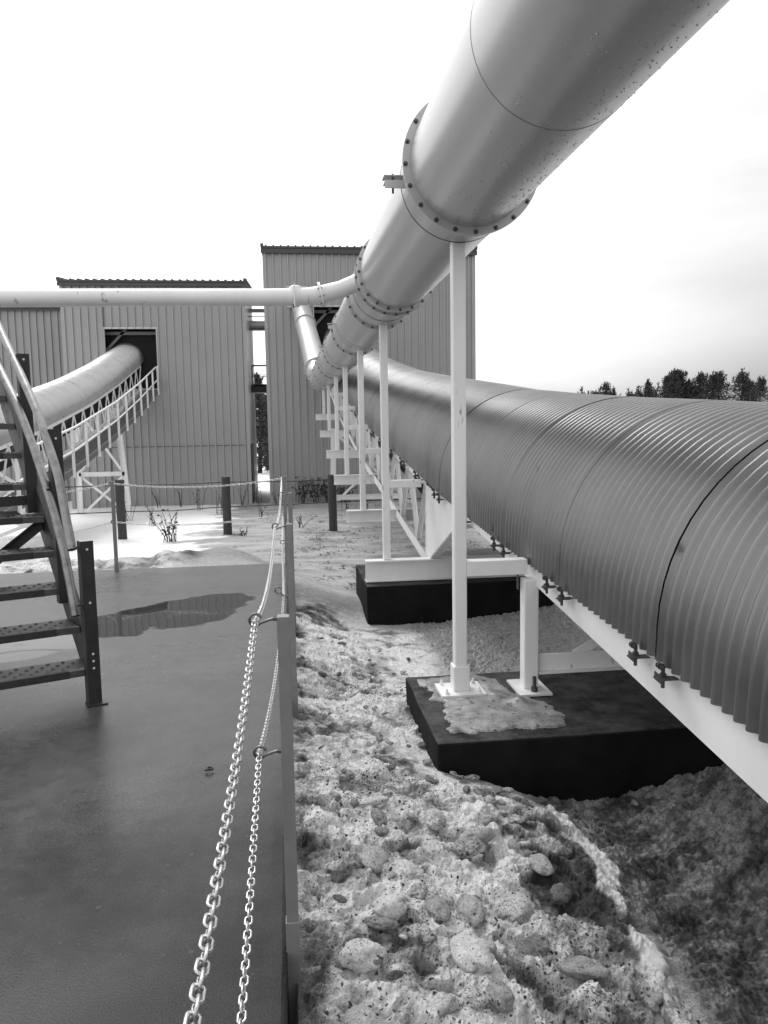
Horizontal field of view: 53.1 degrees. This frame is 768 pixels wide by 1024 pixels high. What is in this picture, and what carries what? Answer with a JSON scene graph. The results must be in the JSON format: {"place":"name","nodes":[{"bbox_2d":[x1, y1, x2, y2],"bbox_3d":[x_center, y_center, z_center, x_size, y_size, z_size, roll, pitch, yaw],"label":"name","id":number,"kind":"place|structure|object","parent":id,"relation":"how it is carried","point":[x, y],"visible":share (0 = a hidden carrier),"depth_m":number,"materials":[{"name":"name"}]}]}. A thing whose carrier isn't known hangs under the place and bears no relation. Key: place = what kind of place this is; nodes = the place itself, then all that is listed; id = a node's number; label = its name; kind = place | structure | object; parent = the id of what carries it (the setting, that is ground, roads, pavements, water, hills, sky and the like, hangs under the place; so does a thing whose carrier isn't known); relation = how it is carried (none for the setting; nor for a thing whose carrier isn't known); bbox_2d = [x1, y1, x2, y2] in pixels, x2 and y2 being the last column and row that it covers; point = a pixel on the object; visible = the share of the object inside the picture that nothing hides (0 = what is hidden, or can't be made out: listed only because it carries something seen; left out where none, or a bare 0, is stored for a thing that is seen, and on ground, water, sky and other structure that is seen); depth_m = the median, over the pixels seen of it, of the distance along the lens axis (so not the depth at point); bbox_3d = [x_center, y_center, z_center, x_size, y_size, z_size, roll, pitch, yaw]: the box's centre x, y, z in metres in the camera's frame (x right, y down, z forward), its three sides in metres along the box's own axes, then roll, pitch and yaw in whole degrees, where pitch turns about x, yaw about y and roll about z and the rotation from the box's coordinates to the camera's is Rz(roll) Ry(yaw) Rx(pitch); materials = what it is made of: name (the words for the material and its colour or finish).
{"place":"outdoors","nodes":[
{"label":"outdoors","id":0,"kind":"place"},
{"bbox_2d":[0,511,20,517],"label":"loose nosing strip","id":1,"kind":"object","parent":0,"point":[8,513],"visible":1,"depth_m":5.44,"materials":[{"name":"grey metal"}]},
{"bbox_2d":[202,500,488,590],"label":"dead grass","id":2,"kind":"structure","parent":0,"point":[324,532],"depth_m":16.70,"materials":[{"name":"plant"}]},
{"bbox_2d":[0,442,767,1023],"bbox_3d":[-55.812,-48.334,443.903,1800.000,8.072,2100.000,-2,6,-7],"label":"ground","id":3,"kind":"structure","parent":0,"point":[666,884],"depth_m":3.60,"materials":[{"name":"white snow"}]},
{"bbox_2d":[0,307,71,500],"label":"metal building","id":4,"kind":"structure","parent":3,"relation":"on","point":[35,333],"depth_m":34.32,"materials":[{"name":"paint"}]},
{"bbox_2d":[0,343,159,536],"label":"covered conveyor","id":5,"kind":"object","parent":3,"relation":"on","point":[71,403],"visible":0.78,"depth_m":23.68,"materials":[{"name":"white metal"}]},
{"bbox_2d":[115,480,126,539],"bbox_3d":[-6.278,0.042,18.371,0.222,1.623,0.212,-2,6,-7],"label":"timber bollard","id":6,"kind":"object","parent":3,"relation":"on","point":[120,508],"visible":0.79,"depth_m":18.28,"materials":[{"name":"black wood"}]},
{"bbox_2d":[65,479,327,487],"bbox_3d":[-4.334,-0.723,18.658,24.031,0.126,0.469,-2,6,-10],"label":"wire cable","id":7,"kind":"object","parent":6,"relation":"attached to","point":[199,483],"visible":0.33,"depth_m":18.79,"materials":[{"name":"grey metal"}]},
{"bbox_2d":[125,498,137,520],"bbox_3d":[-8.078,-0.073,24.289,0.573,0.784,0.279,-5,7,-33],"label":"dry weed","id":8,"kind":"object","parent":3,"relation":"on","point":[130,508],"visible":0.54,"depth_m":24.29,"materials":[{"name":"plant"}]},
{"bbox_2d":[0,563,289,1023],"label":"concrete pad","id":9,"kind":"object","parent":3,"relation":"on","point":[111,812],"visible":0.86,"depth_m":3.43,"materials":[{"name":"grey concrete"}]},
{"bbox_2d":[0,321,107,707],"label":"steel stair","id":10,"kind":"object","parent":9,"relation":"on","point":[43,500],"visible":0.98,"depth_m":5.01,"materials":[{"name":"black metal"}]},
{"bbox_2d":[108,481,118,570],"bbox_3d":[-3.268,0.301,9.311,0.065,1.353,0.045,-2,6,-7],"label":"fence post","id":11,"kind":"object","parent":9,"relation":"on","point":[116,562],"visible":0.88,"depth_m":9.28,"materials":[{"name":"metal"}]},
{"bbox_2d":[0,514,280,540],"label":"fence chain","id":12,"kind":"object","parent":11,"relation":"attached to","point":[157,524],"visible":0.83,"depth_m":9.36,"materials":[{"name":"metal"}]},
{"bbox_2d":[2,478,280,496],"bbox_3d":[-3.404,-0.277,9.224,4.337,0.165,0.027,-2,6,-7],"label":"fence chain","id":13,"kind":"object","parent":11,"relation":"attached to","point":[171,486],"visible":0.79,"depth_m":9.32,"materials":[{"name":"metal"}]},
{"bbox_2d":[204,766,213,770],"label":"dead leaf","id":14,"kind":"object","parent":9,"relation":"on","point":[209,768],"visible":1,"depth_m":3.79,"materials":[{"name":"plant"}]},
{"bbox_2d":[248,613,301,1023],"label":"fence post","id":15,"kind":"object","parent":9,"relation":"on","point":[293,947],"visible":0.91,"depth_m":2.42,"materials":[{"name":"metal"}]},
{"bbox_2d":[183,477,281,1023],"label":"fence chain","id":16,"kind":"object","parent":15,"relation":"attached to","point":[198,1000],"visible":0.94,"depth_m":1.27,"materials":[{"name":"metal"}]},
{"bbox_2d":[236,515,284,1023],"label":"fence chain","id":17,"kind":"object","parent":15,"relation":"attached to","point":[245,953],"visible":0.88,"depth_m":1.92,"materials":[{"name":"metal"}]},
{"bbox_2d":[271,523,298,718],"bbox_3d":[-0.611,0.745,4.766,0.130,1.368,0.045,-2,6,-7],"label":"fence post","id":18,"kind":"object","parent":9,"relation":"attached to","point":[290,596],"visible":0.85,"depth_m":4.74,"materials":[{"name":"metal"}]},
{"bbox_2d":[279,492,295,627],"bbox_3d":[-0.888,0.495,7.087,0.125,1.370,0.045,-2,6,-7],"label":"fence post","id":19,"kind":"object","parent":9,"relation":"attached to","point":[290,511],"visible":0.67,"depth_m":7.02,"materials":[{"name":"metal"}]},
{"bbox_2d":[145,505,155,525],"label":"dry weed","id":20,"kind":"object","parent":3,"relation":"on","point":[150,518],"visible":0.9,"depth_m":21.84,"materials":[{"name":"plant"}]},
{"bbox_2d":[151,488,160,507],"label":"dry weed","id":21,"kind":"object","parent":3,"relation":"on","point":[156,500],"visible":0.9,"depth_m":30.76,"materials":[{"name":"plant"}]},
{"bbox_2d":[56,277,257,508],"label":"metal building","id":22,"kind":"structure","parent":3,"relation":"on","point":[195,422],"depth_m":31.90,"materials":[{"name":"paint"}]},
{"bbox_2d":[251,443,254,502],"bbox_3d":[-5.803,-1.687,34.107,0.035,2.700,2.100,-2,6,-7],"label":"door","id":23,"kind":"structure","parent":22,"relation":"in","point":[252,445],"depth_m":33.64,"materials":[{"name":"grey metal"}]},
{"bbox_2d":[248,309,263,312],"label":"tie beam","id":24,"kind":"structure","parent":22,"relation":"attached to","point":[255,310],"depth_m":34.80,"materials":[{"name":"grey metal"}]},
{"bbox_2d":[249,320,264,330],"bbox_3d":[-5.762,-8.543,35.255,0.880,0.470,0.470,-2,6,-7],"label":"cross pipe","id":25,"kind":"object","parent":22,"relation":"attached to","point":[256,325],"visible":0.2,"depth_m":35.06,"materials":[{"name":"metal"}]},
{"bbox_2d":[251,365,266,393],"bbox_3d":[-5.733,-6.205,35.660,0.902,1.342,1.300,-2,6,-7],"label":"catwalk","id":26,"kind":"object","parent":22,"relation":"attached to","point":[258,388],"visible":0.63,"depth_m":35.12,"materials":[{"name":"metal"}]},
{"bbox_2d":[149,509,178,541],"bbox_3d":[-5.029,0.292,17.624,0.749,0.840,0.979,-2,6,-7],"label":"shrub","id":27,"kind":"object","parent":3,"relation":"on","point":[169,532],"visible":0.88,"depth_m":17.46,"materials":[{"name":"plant"}]},
{"bbox_2d":[195,484,206,510],"bbox_3d":[-6.785,-0.573,28.457,0.640,1.094,0.166,-2,6,-7],"label":"dry weed","id":28,"kind":"object","parent":3,"relation":"on","point":[197,501],"visible":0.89,"depth_m":28.46,"materials":[{"name":"plant"}]},
{"bbox_2d":[216,491,221,513],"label":"dry weed","id":29,"kind":"object","parent":3,"relation":"on","point":[220,500],"visible":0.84,"depth_m":26.61,"materials":[{"name":"plant"}]},
{"bbox_2d":[221,477,231,534],"bbox_3d":[-3.868,-0.057,18.917,0.222,1.623,0.212,-2,6,-7],"label":"timber bollard","id":30,"kind":"object","parent":3,"relation":"on","point":[226,508],"visible":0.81,"depth_m":18.82,"materials":[{"name":"black wood"}]},
{"bbox_2d":[238,485,247,505],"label":"dry weed","id":31,"kind":"object","parent":3,"relation":"on","point":[242,503],"visible":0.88,"depth_m":31.19,"materials":[{"name":"plant"}]},
{"bbox_2d":[254,372,268,472],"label":"pine tree","id":32,"kind":"object","parent":3,"relation":"on","point":[261,432],"visible":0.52,"depth_m":55.60,"materials":[{"name":"black plant"}]},
{"bbox_2d":[257,395,268,470],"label":"pine tree","id":33,"kind":"object","parent":3,"relation":"on","point":[264,444],"visible":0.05,"depth_m":59.64,"materials":[{"name":"black plant"}]},
{"bbox_2d":[262,393,268,470],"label":"pine tree","id":34,"kind":"object","parent":3,"relation":"on","point":[265,400],"visible":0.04,"depth_m":57.23,"materials":[{"name":"black plant"}]},
{"bbox_2d":[280,476,286,563],"bbox_3d":[-1.237,0.233,9.579,0.075,1.363,0.045,-2,6,-7],"label":"fence post","id":35,"kind":"object","parent":3,"relation":"on","point":[284,500],"visible":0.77,"depth_m":9.53,"materials":[{"name":"metal"}]},
{"bbox_2d":[292,476,317,502],"bbox_3d":[-3.324,-0.923,32.083,0.931,1.193,1.139,-6,8,-39],"label":"dry weed","id":36,"kind":"object","parent":3,"relation":"on","point":[299,493],"visible":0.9,"depth_m":32.13,"materials":[{"name":"black plant"}]},
{"bbox_2d":[296,514,316,526],"bbox_3d":[-2.099,0.216,20.474,0.622,0.449,0.194,1,6,14],"label":"dry weed","id":37,"kind":"object","parent":3,"relation":"on","point":[299,522],"visible":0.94,"depth_m":20.49,"materials":[{"name":"plant"}]},
{"bbox_2d":[303,477,327,502],"bbox_3d":[-2.830,-0.908,32.089,1.150,1.129,0.812,0,6,11],"label":"dry weed","id":38,"kind":"object","parent":3,"relation":"on","point":[313,486],"visible":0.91,"depth_m":32.02,"materials":[{"name":"black plant"}]},
{"bbox_2d":[317,478,345,501],"bbox_3d":[-2.255,-0.921,32.209,1.228,1.081,0.920,0,6,5],"label":"dry weed","id":39,"kind":"object","parent":3,"relation":"on","point":[324,493],"visible":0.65,"depth_m":32.03,"materials":[{"name":"black plant"}]},
{"bbox_2d":[328,475,337,530],"bbox_3d":[-1.291,-0.126,19.334,0.222,1.623,0.212,-2,6,-7],"label":"timber bollard","id":40,"kind":"object","parent":3,"relation":"on","point":[332,503],"visible":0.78,"depth_m":19.24,"materials":[{"name":"black wood"}]},
{"bbox_2d":[70,498,421,513],"bbox_3d":[-4.324,-0.119,18.724,24.031,0.191,0.469,-2,6,-10],"label":"wire cable","id":41,"kind":"object","parent":40,"relation":"attached to","point":[232,506],"visible":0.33,"depth_m":19.03,"materials":[{"name":"grey metal"}]},
{"bbox_2d":[338,485,358,500],"bbox_3d":[-1.612,-0.913,31.707,0.878,1.090,1.115,1,6,14],"label":"dry weed","id":42,"kind":"object","parent":3,"relation":"on","point":[342,488],"visible":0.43,"depth_m":31.55,"materials":[{"name":"black plant"}]},
{"bbox_2d":[260,243,477,503],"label":"metal building","id":43,"kind":"structure","parent":3,"relation":"on","point":[419,337],"depth_m":32.63,"materials":[{"name":"paint"}]},
{"bbox_2d":[356,565,554,624],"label":"foundation block","id":44,"kind":"structure","parent":3,"relation":"on","point":[404,602],"depth_m":8.81,"materials":[{"name":"concrete"}]},
{"bbox_2d":[365,324,524,582],"bbox_3d":[1.089,-0.702,8.940,2.675,2.952,0.160,-2,6,-7],"label":"duct support","id":45,"kind":"object","parent":44,"relation":"on","point":[387,568],"visible":0.74,"depth_m":8.91,"materials":[{"name":"white paint"}]},
{"bbox_2d":[314,635,661,1023],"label":"snow rubble","id":46,"kind":"object","parent":3,"relation":"on","point":[471,952],"visible":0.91,"depth_m":2.80,"materials":[{"name":"white snow"}]},
{"bbox_2d":[322,327,767,802],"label":"covered conveyor","id":47,"kind":"object","parent":3,"relation":"on","point":[633,531],"visible":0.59,"depth_m":4.08,"materials":[{"name":"grey metal"}]},
{"bbox_2d":[315,390,357,419],"bbox_3d":[-0.728,-3.244,23.157,2.675,0.917,0.160,-2,6,-7],"label":"duct support","id":48,"kind":"object","parent":47,"relation":"attached to","point":[323,416],"visible":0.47,"depth_m":23.04,"materials":[{"name":"white paint"}]},
{"bbox_2d":[320,385,355,436],"bbox_3d":[-0.377,-2.709,20.420,2.675,1.399,0.160,-2,6,-7],"label":"duct support","id":49,"kind":"object","parent":47,"relation":"attached to","point":[329,432],"visible":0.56,"depth_m":20.30,"materials":[{"name":"white paint"}]},
{"bbox_2d":[326,376,380,458],"bbox_3d":[0.023,-2.154,17.286,2.675,1.838,0.160,-2,6,-7],"label":"duct support","id":50,"kind":"object","parent":47,"relation":"attached to","point":[337,453],"visible":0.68,"depth_m":17.17,"materials":[{"name":"white paint"}]},
{"bbox_2d":[334,367,404,484],"bbox_3d":[0.361,-1.671,14.644,2.675,2.237,0.160,-2,6,-7],"label":"duct support","id":51,"kind":"object","parent":47,"relation":"attached to","point":[347,478],"visible":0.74,"depth_m":14.54,"materials":[{"name":"white paint"}]},
{"bbox_2d":[346,350,425,522],"bbox_3d":[0.742,-1.173,11.654,2.675,2.591,0.160,-2,6,-7],"label":"duct support","id":52,"kind":"object","parent":47,"relation":"attached to","point":[362,514],"visible":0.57,"depth_m":11.56,"materials":[{"name":"white paint"}]},
{"bbox_2d":[406,670,723,800],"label":"foundation block","id":53,"kind":"structure","parent":3,"relation":"on","point":[620,734],"depth_m":4.50,"materials":[{"name":"concrete"}]},
{"bbox_2d":[435,242,526,698],"bbox_3d":[0.639,-0.268,5.048,0.600,2.958,0.260,-2,6,-7],"label":"duct support","id":54,"kind":"object","parent":53,"relation":"on","point":[460,685],"visible":0.93,"depth_m":5.03,"materials":[{"name":"white paint"}]},
{"bbox_2d":[306,0,729,391],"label":"bolted duct","id":55,"kind":"object","parent":54,"relation":"on","point":[528,98],"visible":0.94,"depth_m":3.26,"materials":[{"name":"metal"}]},
{"bbox_2d":[0,274,357,307],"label":"branch pipe","id":56,"kind":"object","parent":55,"relation":"attached to","point":[293,295],"visible":0.97,"depth_m":7.75,"materials":[{"name":"white metal"}]},
{"bbox_2d":[286,286,321,377],"bbox_3d":[-2.893,-6.795,28.427,0.885,4.411,8.653,-2,6,-10],"label":"riser pipe","id":57,"kind":"object","parent":55,"relation":"attached to","point":[305,324],"visible":0.68,"depth_m":27.05,"materials":[{"name":"metal"}]},
{"bbox_2d":[417,674,565,733],"bbox_3d":[0.708,1.208,4.998,0.948,0.082,1.152,-2,6,-7],"label":"ice sheet","id":58,"kind":"object","parent":53,"relation":"on","point":[498,707],"visible":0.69,"depth_m":4.78,"materials":[{"name":"white ice"}]},
{"bbox_2d":[587,390,600,393],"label":"pine tree","id":59,"kind":"object","parent":3,"relation":"on","point":[594,392],"visible":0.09,"depth_m":78.19,"materials":[{"name":"black plant"}]},
{"bbox_2d":[597,380,615,394],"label":"pine tree","id":60,"kind":"object","parent":3,"relation":"on","point":[606,389],"visible":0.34,"depth_m":79.32,"materials":[{"name":"black plant"}]},
{"bbox_2d":[625,388,637,396],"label":"pine tree","id":61,"kind":"object","parent":3,"relation":"on","point":[629,394],"visible":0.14,"depth_m":77.71,"materials":[{"name":"black plant"}]},
{"bbox_2d":[627,385,645,396],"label":"pine tree","id":62,"kind":"object","parent":3,"relation":"on","point":[638,391],"visible":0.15,"depth_m":78.89,"materials":[{"name":"black plant"}]},
{"bbox_2d":[639,379,654,396],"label":"pine tree","id":63,"kind":"object","parent":3,"relation":"on","point":[647,382],"visible":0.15,"depth_m":79.92,"materials":[{"name":"black plant"}]},
{"bbox_2d":[639,383,659,397],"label":"pine tree","id":64,"kind":"object","parent":3,"relation":"on","point":[649,392],"visible":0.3,"depth_m":77.87,"materials":[{"name":"black plant"}]},
{"bbox_2d":[649,374,685,397],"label":"pine tree","id":65,"kind":"object","parent":3,"relation":"on","point":[667,383],"visible":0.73,"depth_m":77.98,"materials":[{"name":"black plant"}]},
{"bbox_2d":[659,371,688,398],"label":"pine tree","id":66,"kind":"object","parent":3,"relation":"on","point":[675,378],"visible":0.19,"depth_m":79.05,"materials":[{"name":"black plant"}]},
{"bbox_2d":[655,367,698,398],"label":"pine tree","id":67,"kind":"object","parent":3,"relation":"on","point":[681,374],"visible":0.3,"depth_m":79.91,"materials":[{"name":"black plant"}]},
{"bbox_2d":[676,377,708,398],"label":"pine tree","id":68,"kind":"object","parent":3,"relation":"on","point":[687,384],"visible":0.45,"depth_m":79.17,"materials":[{"name":"black plant"}]},
{"bbox_2d":[685,370,722,399],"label":"pine tree","id":69,"kind":"object","parent":3,"relation":"on","point":[700,379],"visible":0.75,"depth_m":78.40,"materials":[{"name":"black plant"}]},
{"bbox_2d":[703,371,723,399],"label":"pine tree","id":70,"kind":"object","parent":3,"relation":"on","point":[713,377],"visible":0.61,"depth_m":79.57,"materials":[{"name":"black plant"}]},
{"bbox_2d":[706,370,737,399],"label":"pine tree","id":71,"kind":"object","parent":3,"relation":"on","point":[722,385],"visible":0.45,"depth_m":80.68,"materials":[{"name":"black plant"}]},
{"bbox_2d":[721,367,764,400],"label":"pine tree","id":72,"kind":"object","parent":3,"relation":"on","point":[742,378],"visible":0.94,"depth_m":78.95,"materials":[{"name":"black plant"}]},
{"bbox_2d":[730,379,766,401],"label":"pine tree","id":73,"kind":"object","parent":3,"relation":"on","point":[752,392],"visible":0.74,"depth_m":79.16,"materials":[{"name":"black plant"}]},
{"bbox_2d":[739,375,767,401],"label":"pine tree","id":74,"kind":"object","parent":3,"relation":"on","point":[761,383],"visible":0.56,"depth_m":81.36,"materials":[{"name":"black plant"}]},
{"bbox_2d":[0,0,767,422],"label":"sky","id":75,"kind":"structure","parent":0,"point":[140,139],"materials":[{"name":"white"}]}
]}

